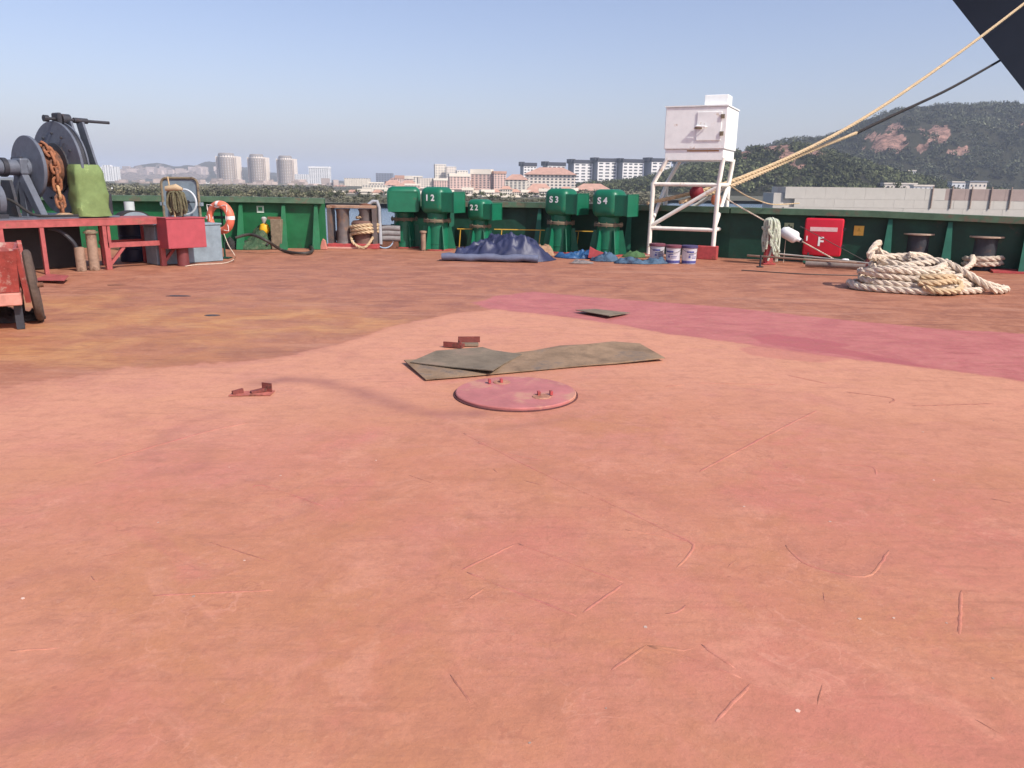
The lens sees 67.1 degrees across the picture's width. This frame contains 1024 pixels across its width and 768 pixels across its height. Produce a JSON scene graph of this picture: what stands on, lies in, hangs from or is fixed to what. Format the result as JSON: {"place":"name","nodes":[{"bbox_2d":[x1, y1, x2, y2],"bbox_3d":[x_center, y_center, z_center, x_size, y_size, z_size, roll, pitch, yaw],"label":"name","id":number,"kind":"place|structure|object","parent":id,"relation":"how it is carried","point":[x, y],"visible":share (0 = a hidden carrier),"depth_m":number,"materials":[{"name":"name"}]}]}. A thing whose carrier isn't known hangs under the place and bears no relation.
{"place":"outdoors","nodes":[
{"label":"outdoors","id":0,"kind":"place"},
{"bbox_2d":[0,161,343,182],"bbox_3d":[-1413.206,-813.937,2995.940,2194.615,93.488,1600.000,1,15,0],"label":"hill","id":1,"kind":"structure","parent":0,"point":[139,175],"depth_m":2430.48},
{"bbox_2d":[120,165,216,174],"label":"hill town","id":2,"kind":"object","parent":1,"relation":"on","point":[198,169],"visible":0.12,"depth_m":2442.32},
{"bbox_2d":[160,177,203,216],"bbox_3d":[-6.796,-3.465,16.178,0.920,1.688,0.680,3,15,8],"label":"hatch lid","id":3,"kind":"object","parent":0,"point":[190,187],"visible":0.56,"depth_m":15.84,"materials":[{"name":"blue paint"}]},
{"bbox_2d":[0,179,762,204],"bbox_3d":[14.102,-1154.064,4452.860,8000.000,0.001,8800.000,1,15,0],"label":"ground","id":4,"kind":"structure","parent":0,"point":[732,198],"depth_m":414.12,"materials":[{"name":"plant"}]},
{"bbox_2d":[102,165,112,180],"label":"apartment block","id":5,"kind":"structure","parent":4,"relation":"on","point":[107,172],"depth_m":1348.69,"materials":[{"name":"white concrete"}]},
{"bbox_2d":[110,166,120,180],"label":"apartment block","id":6,"kind":"structure","parent":4,"relation":"on","point":[115,174],"depth_m":1349.79,"materials":[{"name":"white concrete"}]},
{"bbox_2d":[215,153,242,181],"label":"tower block","id":7,"kind":"structure","parent":4,"relation":"on","point":[228,166],"depth_m":1433.22,"materials":[{"name":"white concrete"}]},
{"bbox_2d":[115,178,343,184],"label":"town","id":8,"kind":"object","parent":4,"relation":"on","point":[325,181],"visible":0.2,"depth_m":957.59},
{"bbox_2d":[247,154,270,182],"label":"tower block","id":9,"kind":"structure","parent":4,"relation":"on","point":[258,165],"depth_m":1435.45,"materials":[{"name":"white concrete"}]},
{"bbox_2d":[276,156,297,182],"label":"tower block","id":10,"kind":"structure","parent":4,"relation":"on","point":[287,168],"depth_m":1435.89,"materials":[{"name":"white concrete"}]},
{"bbox_2d":[308,166,330,183],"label":"apartment block","id":11,"kind":"structure","parent":4,"relation":"on","point":[317,174],"depth_m":1246.54,"materials":[{"name":"white concrete"}]},
{"bbox_2d":[344,178,370,185],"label":"apartment block","id":12,"kind":"structure","parent":4,"relation":"on","point":[355,181],"depth_m":863.13,"materials":[{"name":"beige concrete"}]},
{"bbox_2d":[106,182,663,204],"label":"wood","id":13,"kind":"object","parent":4,"relation":"on","point":[644,196],"visible":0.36,"depth_m":309.12,"materials":[{"name":"green plant"}]},
{"bbox_2d":[376,173,393,183],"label":"apartment block","id":14,"kind":"structure","parent":4,"relation":"on","point":[382,177],"depth_m":1344.80,"materials":[{"name":"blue concrete"}]},
{"bbox_2d":[417,178,432,187],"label":"apartment block","id":15,"kind":"structure","parent":4,"relation":"on","point":[425,182],"depth_m":673.41,"materials":[{"name":"stone"}]},
{"bbox_2d":[434,164,445,177],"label":"apartment block","id":16,"kind":"structure","parent":4,"relation":"on","point":[439,170],"depth_m":864.12,"materials":[{"name":"beige concrete"}]},
{"bbox_2d":[433,178,447,186],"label":"apartment block","id":17,"kind":"structure","parent":4,"relation":"on","point":[440,182],"depth_m":673.08,"materials":[{"name":"white concrete"}]},
{"bbox_2d":[447,173,470,188],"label":"apartment block","id":18,"kind":"structure","parent":4,"relation":"on","point":[457,181],"depth_m":623.50,"materials":[{"name":"pink concrete"}]},
{"bbox_2d":[470,169,493,189],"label":"apartment block","id":19,"kind":"structure","parent":4,"relation":"on","point":[481,178],"depth_m":632.82,"materials":[{"name":"pink concrete"}]},
{"bbox_2d":[492,171,506,189],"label":"apartment block","id":20,"kind":"structure","parent":4,"relation":"on","point":[498,180],"depth_m":630.05,"materials":[{"name":"pink concrete"}]},
{"bbox_2d":[504,174,527,189],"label":"apartment block","id":21,"kind":"structure","parent":4,"relation":"on","point":[517,181],"depth_m":576.12,"materials":[{"name":"pink tile"}]},
{"bbox_2d":[519,162,536,176],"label":"apartment block","id":22,"kind":"structure","parent":4,"relation":"on","point":[526,167],"depth_m":813.85,"materials":[{"name":"concrete"}]},
{"bbox_2d":[525,167,575,188],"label":"apartment block","id":23,"kind":"structure","parent":4,"relation":"on","point":[555,177],"depth_m":589.08,"materials":[{"name":"stone"}]},
{"bbox_2d":[525,175,575,188],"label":"window","id":24,"kind":"structure","parent":23,"relation":"in","point":[525,175],"depth_m":588.68,"materials":[{"name":"grey glass"}]},
{"bbox_2d":[576,184,608,191],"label":"house","id":25,"kind":"structure","parent":4,"relation":"on","point":[590,187],"depth_m":461.03,"materials":[{"name":"tile"}]},
{"bbox_2d":[0,245,1023,767],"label":"deck","id":26,"kind":"structure","parent":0,"point":[400,563],"depth_m":3.90,"materials":[{"name":"paint"}]},
{"bbox_2d":[0,240,44,328],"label":"hand cart","id":27,"kind":"object","parent":26,"relation":"on","point":[18,277],"visible":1,"depth_m":8.56,"materials":[{"name":"metal"}]},
{"bbox_2d":[0,306,45,322],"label":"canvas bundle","id":28,"kind":"object","parent":26,"relation":"on","point":[7,314],"visible":0.65,"depth_m":9.11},
{"bbox_2d":[3,226,81,269],"bbox_3d":[-9.590,-2.435,13.896,1.150,0.780,3.100,13,19,40],"label":"machine casing","id":29,"kind":"object","parent":26,"relation":"on","point":[60,250],"visible":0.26,"depth_m":14.28,"materials":[{"name":"metal"}]},
{"bbox_2d":[37,274,68,280],"bbox_3d":[-7.577,-1.761,12.737,0.484,0.048,1.090,-5,16,-21],"label":"steel plate","id":30,"kind":"object","parent":26,"relation":"on","point":[51,277],"visible":0.86,"depth_m":12.62,"materials":[{"name":"red paint"}]},
{"bbox_2d":[74,247,86,270],"bbox_3d":[-7.860,-2.276,14.061,0.170,0.430,0.167,1,15,0],"label":"pipe stub","id":31,"kind":"object","parent":26,"relation":"on","point":[80,258],"visible":1,"depth_m":14.00,"materials":[{"name":"beige paint"}]},
{"bbox_2d":[48,227,77,247],"bbox_3d":[-8.053,-2.632,13.851,0.446,0.407,0.098,-5,16,-21],"label":"hose","id":32,"kind":"object","parent":31,"relation":"attached to","point":[68,237],"visible":0.96,"depth_m":13.82,"materials":[{"name":"black rubber"}]},
{"bbox_2d":[0,213,175,273],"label":"winch platform","id":33,"kind":"structure","parent":26,"relation":"on","point":[106,242],"depth_m":14.24,"materials":[{"name":"red paint"}]},
{"bbox_2d":[0,112,119,220],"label":"windlass","id":34,"kind":"object","parent":33,"relation":"on","point":[27,167],"visible":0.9,"depth_m":13.93,"materials":[{"name":"blue paint"}]},
{"bbox_2d":[38,141,66,212],"bbox_3d":[-8.432,-3.735,14.109,0.678,1.364,0.174,10,17,31],"label":"anchor chain","id":35,"kind":"object","parent":34,"relation":"hanging from","point":[49,151],"visible":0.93,"depth_m":13.96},
{"bbox_2d":[66,164,111,216],"bbox_3d":[-7.860,-3.579,14.299,0.570,0.929,0.609,13,19,40],"label":"canvas cover","id":36,"kind":"object","parent":34,"relation":"on","point":[88,194],"visible":1,"depth_m":14.10,"materials":[{"name":"fabric"}]},
{"bbox_2d":[115,210,148,215],"bbox_3d":[-7.637,-3.404,15.517,0.330,0.164,0.604,13,19,40],"label":"arched casing","id":37,"kind":"object","parent":33,"relation":"attached to","point":[131,213],"visible":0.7,"depth_m":15.40,"materials":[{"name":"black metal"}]},
{"bbox_2d":[83,230,99,270],"bbox_3d":[-7.695,-2.456,14.166,0.243,0.730,0.239,1,15,0],"label":"pipe stub","id":38,"kind":"object","parent":26,"relation":"on","point":[92,250],"visible":1,"depth_m":14.10,"materials":[{"name":"beige paint"}]},
{"bbox_2d":[117,225,143,261],"bbox_3d":[-7.796,-2.908,15.858,0.518,0.748,0.518,1,15,0],"label":"oil drum","id":39,"kind":"object","parent":26,"relation":"on","point":[131,254],"visible":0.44,"depth_m":15.67,"materials":[{"name":"blue paint"}]},
{"bbox_2d":[20,195,326,249],"bbox_3d":[-9.037,-3.909,18.631,8.859,1.258,0.704,-1,15,-7],"label":"bulwark","id":40,"kind":"object","parent":26,"relation":"on","point":[304,222],"visible":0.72,"depth_m":19.03,"materials":[{"name":"green paint"}]},
{"bbox_2d":[259,217,269,235],"bbox_3d":[-6.101,-3.847,19.016,0.257,0.530,0.294,-13,20,-43],"label":"float light","id":41,"kind":"object","parent":40,"relation":"hanging from","point":[264,226],"visible":0.97,"depth_m":18.91,"materials":[{"name":"yellow plastic"}]},
{"bbox_2d":[156,216,206,265],"bbox_3d":[-6.441,-2.787,15.096,0.470,0.931,0.790,13,19,40],"label":"junction box","id":42,"kind":"object","parent":26,"relation":"on","point":[181,235],"visible":0.98,"depth_m":14.89,"materials":[{"name":"red paint"}]},
{"bbox_2d":[165,177,187,216],"bbox_3d":[-6.514,-3.633,14.995,0.416,0.763,0.237,1,15,0],"label":"mop","id":43,"kind":"object","parent":42,"relation":"on","point":[176,204],"visible":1,"depth_m":14.96,"materials":[{"name":"fabric"}]},
{"bbox_2d":[142,222,222,264],"bbox_3d":[-6.678,-2.876,15.734,0.530,0.775,1.410,13,19,40],"label":"deck locker","id":44,"kind":"object","parent":26,"relation":"on","point":[211,251],"visible":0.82,"depth_m":15.75,"materials":[{"name":"metal"}]},
{"bbox_2d":[213,209,232,258],"bbox_3d":[-6.206,-3.241,16.588,0.400,1.062,0.240,1,15,0],"label":"ring stand","id":45,"kind":"object","parent":26,"relation":"on","point":[221,217],"visible":0.61,"depth_m":16.56,"materials":[{"name":"green paint"}]},
{"bbox_2d":[205,201,234,233],"bbox_3d":[-6.202,-3.536,16.408,0.712,0.704,0.184,7,16,21],"label":"life ring","id":46,"kind":"object","parent":45,"relation":"hanging from","point":[226,208],"visible":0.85,"depth_m":16.30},
{"bbox_2d":[229,382,274,395],"bbox_3d":[-2.071,0.040,6.145,0.336,0.076,0.144,-1,15,-8],"label":"lashing lug","id":47,"kind":"object","parent":26,"relation":"on","point":[266,389],"visible":1,"depth_m":6.15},
{"bbox_2d":[235,225,271,249],"bbox_3d":[-6.345,-3.627,19.058,1.048,0.562,0.755,-7,16,-27],"label":"net","id":48,"kind":"object","parent":26,"relation":"on","point":[252,243],"visible":0.71,"depth_m":18.87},
{"bbox_2d":[235,233,313,254],"bbox_3d":[-5.489,-3.658,19.437,1.800,0.455,4.196,1,15,0],"label":"hose","id":49,"kind":"object","parent":26,"relation":"on","point":[276,246],"visible":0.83,"depth_m":17.80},
{"bbox_2d":[267,217,282,248],"bbox_3d":[-5.791,-3.701,18.934,0.330,0.780,0.200,1,15,0],"label":"post","id":50,"kind":"object","parent":26,"relation":"on","point":[276,225],"visible":0.83,"depth_m":18.83,"materials":[{"name":"metal"}]},
{"bbox_2d":[326,200,381,248],"bbox_3d":[-3.959,-4.048,19.521,1.343,1.199,0.500,1,15,2],"label":"roller fairlead","id":51,"kind":"object","parent":26,"relation":"on","point":[371,212],"visible":0.91,"depth_m":19.39,"materials":[{"name":"red paint"}]},
{"bbox_2d":[351,220,372,243],"bbox_3d":[-3.730,-3.826,19.669,0.700,0.700,0.700,1,15,0],"label":"mooring bollard","id":52,"kind":"object","parent":26,"relation":"on","point":[361,238],"visible":0.45,"depth_m":19.43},
{"bbox_2d":[349,223,379,248],"bbox_3d":[-3.720,-3.791,19.660,0.844,0.632,0.880,1,15,0],"label":"mooring rope","id":53,"kind":"object","parent":52,"relation":"attached to","point":[355,229],"visible":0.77,"depth_m":19.31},
{"bbox_2d":[380,225,400,247],"bbox_3d":[-3.118,-3.764,19.689,0.554,0.585,0.175,1,15,0],"label":"tube stack","id":54,"kind":"object","parent":26,"relation":"on","point":[390,234],"visible":0.95,"depth_m":19.62,"materials":[{"name":"metal"}]},
{"bbox_2d":[387,186,420,247],"bbox_3d":[-2.766,-4.281,19.816,0.917,1.530,1.085,-1,15,-6],"label":"deck vent","id":55,"kind":"object","parent":26,"relation":"on","point":[404,204],"visible":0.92,"depth_m":19.50,"materials":[{"name":"metal"}]},
{"bbox_2d":[420,187,464,250],"bbox_3d":[-1.780,-4.134,19.297,1.075,1.530,0.917,7,16,23],"label":"deck vent","id":56,"kind":"object","parent":26,"relation":"on","point":[438,204],"visible":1,"depth_m":19.08,"materials":[{"name":"metal"}]},
{"bbox_2d":[443,341,464,347],"bbox_3d":[-0.600,-0.415,8.002,0.200,0.055,0.100,5,15,17],"label":"lashing lug","id":57,"kind":"object","parent":26,"relation":"on","point":[454,344],"visible":1,"depth_m":7.96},
{"bbox_2d":[458,336,479,345],"bbox_3d":[-0.448,-0.448,8.084,0.230,0.080,0.120,-1,15,-6],"label":"lashing lug","id":58,"kind":"object","parent":26,"relation":"on","point":[470,340],"visible":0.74,"depth_m":8.12,"materials":[{"name":"red metal"}]},
{"bbox_2d":[466,199,501,245],"bbox_3d":[-0.742,-4.045,19.579,0.856,1.239,0.743,9,17,29],"label":"deck vent","id":59,"kind":"object","parent":26,"relation":"on","point":[481,212],"visible":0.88,"depth_m":19.36,"materials":[{"name":"metal"}]},
{"bbox_2d":[439,232,555,262],"bbox_3d":[-0.297,-3.103,17.230,2.593,0.633,1.691,1,15,0],"label":"tarpaulin pile","id":60,"kind":"object","parent":26,"relation":"on","point":[509,247],"visible":1,"depth_m":16.74,"materials":[{"name":"plastic"}]},
{"bbox_2d":[454,377,577,411],"bbox_3d":[0.032,0.054,6.241,1.006,0.070,1.006,1,15,0],"label":"manhole cover","id":61,"kind":"object","parent":26,"relation":"on","point":[515,394],"visible":1,"depth_m":6.12,"materials":[{"name":"metal"}]},
{"bbox_2d":[404,341,664,379],"bbox_3d":[0.249,-0.264,7.447,2.493,0.054,0.854,-5,16,-21],"label":"steel plate","id":62,"kind":"object","parent":26,"relation":"on","point":[568,356],"visible":0.93,"depth_m":7.38,"materials":[{"name":"metal"}]},
{"bbox_2d":[410,347,521,370],"bbox_3d":[-0.396,-0.262,7.362,0.857,0.030,0.974,6,16,20],"label":"steel plate","id":63,"kind":"object","parent":62,"relation":"on","point":[481,358],"visible":1,"depth_m":7.29,"materials":[{"name":"metal"}]},
{"bbox_2d":[543,188,588,252],"bbox_3d":[1.277,-4.019,19.001,1.045,1.530,0.917,10,17,32],"label":"deck vent","id":64,"kind":"object","parent":26,"relation":"on","point":[562,206],"visible":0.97,"depth_m":18.79,"materials":[{"name":"metal"}]},
{"bbox_2d":[554,249,590,258],"bbox_3d":[1.489,-2.998,17.747,1.047,0.191,0.502,1,15,0],"label":"polythene sheet","id":65,"kind":"object","parent":26,"relation":"on","point":[581,254],"visible":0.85,"depth_m":17.67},
{"bbox_2d":[576,309,628,315],"bbox_3d":[1.220,-0.948,10.143,0.491,0.026,0.600,-12,19,-40],"label":"steel plate","id":66,"kind":"object","parent":26,"relation":"on","point":[604,312],"visible":1,"depth_m":10.09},
{"bbox_2d":[590,251,617,261],"bbox_3d":[2.064,-2.832,17.102,0.661,0.209,0.381,1,15,0],"label":"cloth","id":67,"kind":"object","parent":26,"relation":"on","point":[605,256],"visible":0.99,"depth_m":17.00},
{"bbox_2d":[589,189,638,255],"bbox_3d":[2.370,-3.829,18.321,1.055,1.530,0.917,10,17,32],"label":"deck vent","id":68,"kind":"object","parent":26,"relation":"on","point":[611,207],"visible":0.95,"depth_m":18.11,"materials":[{"name":"metal"}]},
{"bbox_2d":[622,250,644,257],"bbox_3d":[2.856,-3.054,18.076,0.506,0.164,0.374,-8,17,-30],"label":"canvas","id":69,"kind":"object","parent":26,"relation":"on","point":[636,254],"visible":0.99,"depth_m":18.00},
{"bbox_2d":[614,256,668,263],"bbox_3d":[2.798,-2.687,16.693,1.187,0.150,0.452,1,15,0],"label":"cloth","id":70,"kind":"object","parent":26,"relation":"on","point":[633,260],"visible":1,"depth_m":16.58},
{"bbox_2d":[649,243,665,258],"bbox_3d":[3.216,-2.922,17.137,0.364,0.392,0.360,-1,15,-6],"label":"paint bucket","id":71,"kind":"object","parent":26,"relation":"on","point":[657,250],"visible":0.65,"depth_m":17.00,"materials":[{"name":"white plastic"}]},
{"bbox_2d":[665,244,681,263],"bbox_3d":[3.498,-2.820,16.757,0.364,0.392,0.360,6,15,19],"label":"paint bucket","id":72,"kind":"object","parent":26,"relation":"on","point":[673,252],"visible":0.96,"depth_m":16.64,"materials":[{"name":"white plastic"}]},
{"bbox_2d":[681,245,697,263],"bbox_3d":[3.833,-2.805,16.716,0.364,0.392,0.360,-4,15,-17],"label":"paint bucket","id":73,"kind":"object","parent":26,"relation":"on","point":[689,253],"visible":1,"depth_m":16.59,"materials":[{"name":"white plastic"}]},
{"bbox_2d":[645,94,739,259],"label":"water tank tower","id":74,"kind":"structure","parent":26,"relation":"on","point":[706,131],"depth_m":17.43,"materials":[{"name":"metal"}]},
{"bbox_2d":[694,111,724,140],"bbox_3d":[4.346,-5.696,17.049,0.640,0.610,0.104,7,16,24],"label":"door","id":75,"kind":"structure","parent":74,"relation":"in","point":[708,126],"depth_m":17.07,"materials":[{"name":"white paint"}]},
{"bbox_2d":[679,132,857,203],"bbox_3d":[7.184,-5.799,20.350,8.141,2.028,0.485,-11,19,-39],"label":"mooring rope","id":76,"kind":"object","parent":74,"relation":"attached to","point":[749,178],"visible":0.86,"depth_m":19.90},
{"bbox_2d":[689,187,703,198],"bbox_3d":[4.347,-4.504,18.189,0.340,0.328,0.268,1,15,0],"label":"red float","id":77,"kind":"object","parent":76,"relation":"hanging from","point":[695,191],"visible":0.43,"depth_m":18.08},
{"bbox_2d":[414,201,1023,271],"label":"bulwark","id":78,"kind":"object","parent":26,"relation":"on","point":[739,234],"visible":0.66,"depth_m":17.61,"materials":[{"name":"green paint"}]},
{"bbox_2d":[747,254,862,263],"bbox_3d":[6.024,-2.593,16.048,2.396,0.072,0.377,10,17,33],"label":"pipe","id":79,"kind":"object","parent":78,"relation":"attached to","point":[822,260],"visible":0.98,"depth_m":15.84,"materials":[{"name":"metal"}]},
{"bbox_2d":[778,253,868,263],"bbox_3d":[6.614,-2.582,15.974,0.164,0.074,2.416,-11,19,-38],"label":"pipe","id":80,"kind":"object","parent":78,"relation":"attached to","point":[820,258],"visible":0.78,"depth_m":16.23,"materials":[{"name":"metal"}]},
{"bbox_2d":[802,218,845,256],"bbox_3d":[6.918,-3.252,17.104,0.850,0.820,0.310,7,16,22],"label":"fire hose cabinet","id":81,"kind":"object","parent":78,"relation":"attached to","point":[831,229],"visible":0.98,"depth_m":16.98,"materials":[{"name":"red plastic"}]},
{"bbox_2d":[761,230,775,264],"bbox_3d":[5.595,-3.014,16.790,0.260,0.800,0.260,1,15,0],"label":"post","id":82,"kind":"object","parent":26,"relation":"on","point":[766,253],"visible":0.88,"depth_m":16.76,"materials":[{"name":"metal"}]},
{"bbox_2d":[761,217,780,261],"bbox_3d":[5.634,-3.128,16.752,0.465,0.964,0.384,1,15,0],"label":"coiled rope hank","id":83,"kind":"object","parent":82,"relation":"hanging from","point":[772,224],"visible":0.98,"depth_m":16.64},
{"bbox_2d":[781,227,802,262],"bbox_3d":[6.176,-3.076,17.104,0.512,0.787,0.270,10,17,32],"label":"plastic jug","id":84,"kind":"object","parent":26,"relation":"on","point":[789,234],"visible":0.95,"depth_m":16.97,"materials":[{"name":"white plastic"}]},
{"bbox_2d":[741,270,857,275],"bbox_3d":[5.860,-2.144,15.021,2.700,0.017,0.261,5,15,16],"label":"wire rope","id":85,"kind":"object","parent":26,"relation":"on","point":[799,273],"visible":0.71,"depth_m":14.98,"materials":[{"name":"metal"}]},
{"bbox_2d":[805,261,865,268],"bbox_3d":[6.720,-2.471,16.069,1.156,0.120,0.120,7,16,23],"label":"fender tube","id":86,"kind":"object","parent":26,"relation":"on","point":[831,265],"visible":0.82,"depth_m":16.04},
{"bbox_2d":[846,259,985,294],"bbox_3d":[6.775,-1.855,12.856,2.245,0.582,1.453,1,15,0],"label":"mooring rope","id":87,"kind":"object","parent":26,"relation":"on","point":[899,283],"visible":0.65,"depth_m":12.53,"materials":[{"name":"fabric"}]},
{"bbox_2d":[861,240,1010,293],"bbox_3d":[6.986,-1.952,12.801,2.423,0.800,0.940,2,15,4],"label":"mooring rope","id":88,"kind":"object","parent":87,"relation":"on","point":[875,252],"visible":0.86,"depth_m":12.57,"materials":[{"name":"fabric"}]},
{"bbox_2d":[904,233,934,252],"bbox_3d":[8.745,-2.903,16.688,0.648,0.712,0.648,1,15,0],"label":"mooring bitt","id":89,"kind":"object","parent":26,"relation":"on","point":[917,242],"visible":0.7,"depth_m":16.45,"materials":[{"name":"grey metal"}]},
{"bbox_2d":[917,274,964,294],"bbox_3d":[6.860,-1.591,12.258,0.858,0.320,0.313,-2,15,-9],"label":"mooring rope","id":90,"kind":"object","parent":26,"relation":"on","point":[927,282],"visible":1,"depth_m":12.20,"materials":[{"name":"fabric"}]},
{"bbox_2d":[970,236,1004,270],"bbox_3d":[9.901,-2.760,16.216,0.720,0.701,0.720,1,15,0],"label":"mooring bitt","id":91,"kind":"object","parent":26,"relation":"on","point":[985,245],"visible":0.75,"depth_m":15.96,"materials":[{"name":"grey metal"}]},
{"bbox_2d":[905,251,1004,270],"bbox_3d":[8.342,-2.379,14.850,5.068,0.621,0.852,-12,19,-41],"label":"mooring rope","id":92,"kind":"object","parent":91,"relation":"attached to","point":[968,263],"visible":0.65,"depth_m":15.88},
{"bbox_2d":[990,268,1023,273],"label":"deck plate","id":93,"kind":"object","parent":26,"relation":"on","point":[1009,271],"visible":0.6,"depth_m":15.63,"materials":[{"name":"red paint"}]},
{"bbox_2d":[0,0,1023,181],"label":"sky","id":94,"kind":"structure","parent":0,"point":[354,88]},
{"bbox_2d":[325,200,761,243],"bbox_3d":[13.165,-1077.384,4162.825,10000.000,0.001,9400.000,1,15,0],"label":"water","id":95,"kind":"structure","parent":0,"point":[386,215],"depth_m":210.32,"materials":[{"name":"blue liquid"}]},
{"bbox_2d":[762,186,1023,216],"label":"breakwater","id":96,"kind":"object","parent":95,"relation":"in","point":[998,202],"visible":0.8,"depth_m":116.14,"materials":[{"name":"concrete"}]},
{"bbox_2d":[953,0,1023,89],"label":"moored ship","id":97,"kind":"object","parent":95,"relation":"on","point":[1004,40],"visible":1,"depth_m":31.09,"materials":[{"name":"blue paint"}]},
{"bbox_2d":[646,2,1023,204],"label":"mooring rope","id":98,"kind":"object","parent":97,"relation":"attached to","point":[741,177],"visible":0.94,"depth_m":21.51,"materials":[{"name":"fabric"}]},
{"bbox_2d":[856,60,1000,133],"bbox_3d":[15.540,-10.589,27.856,0.269,3.885,15.671,14,20,41],"label":"mooring rope","id":99,"kind":"object","parent":97,"relation":"attached to","point":[920,102],"visible":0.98,"depth_m":26.46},
{"bbox_2d":[627,144,924,195],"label":"hill","id":100,"kind":"structure","parent":0,"point":[797,163],"depth_m":484.73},
{"bbox_2d":[541,161,565,167],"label":"apartment block","id":101,"kind":"structure","parent":100,"relation":"on","point":[552,164],"depth_m":811.14,"materials":[{"name":"concrete"}]},
{"bbox_2d":[567,159,592,182],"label":"apartment block","id":102,"kind":"structure","parent":100,"relation":"on","point":[582,170],"depth_m":812.53,"materials":[{"name":"stone"}]},
{"bbox_2d":[590,157,616,181],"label":"apartment block","id":103,"kind":"structure","parent":100,"relation":"on","point":[605,168],"depth_m":811.66,"materials":[{"name":"stone"}]},
{"bbox_2d":[615,158,643,179],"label":"apartment block","id":104,"kind":"structure","parent":100,"relation":"on","point":[629,168],"depth_m":810.68,"materials":[{"name":"concrete"}]},
{"bbox_2d":[643,157,671,176],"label":"apartment block","id":105,"kind":"structure","parent":100,"relation":"on","point":[652,165],"depth_m":809.58,"materials":[{"name":"concrete"}]},
{"bbox_2d":[576,139,1006,192],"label":"wood","id":106,"kind":"object","parent":100,"relation":"on","point":[841,165],"visible":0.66,"depth_m":493.08,"materials":[{"name":"green plant"}]},
{"bbox_2d":[878,183,917,187],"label":"hut","id":107,"kind":"object","parent":100,"relation":"on","point":[891,184],"visible":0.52,"depth_m":458.69,"materials":[{"name":"stone"}]},
{"bbox_2d":[965,181,987,188],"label":"shed","id":108,"kind":"structure","parent":100,"relation":"on","point":[976,184],"depth_m":480.41,"materials":[{"name":"stone"}]},
{"bbox_2d":[775,105,1023,189],"bbox_3d":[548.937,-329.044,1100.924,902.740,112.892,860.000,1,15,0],"label":"hill","id":109,"kind":"structure","parent":0,"point":[882,140],"depth_m":810.35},
{"bbox_2d":[763,100,1023,189],"bbox_3d":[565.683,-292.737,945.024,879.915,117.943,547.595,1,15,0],"label":"wood","id":110,"kind":"object","parent":109,"relation":"on","point":[1008,107],"visible":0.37,"depth_m":824.59,"materials":[{"name":"green plant"}]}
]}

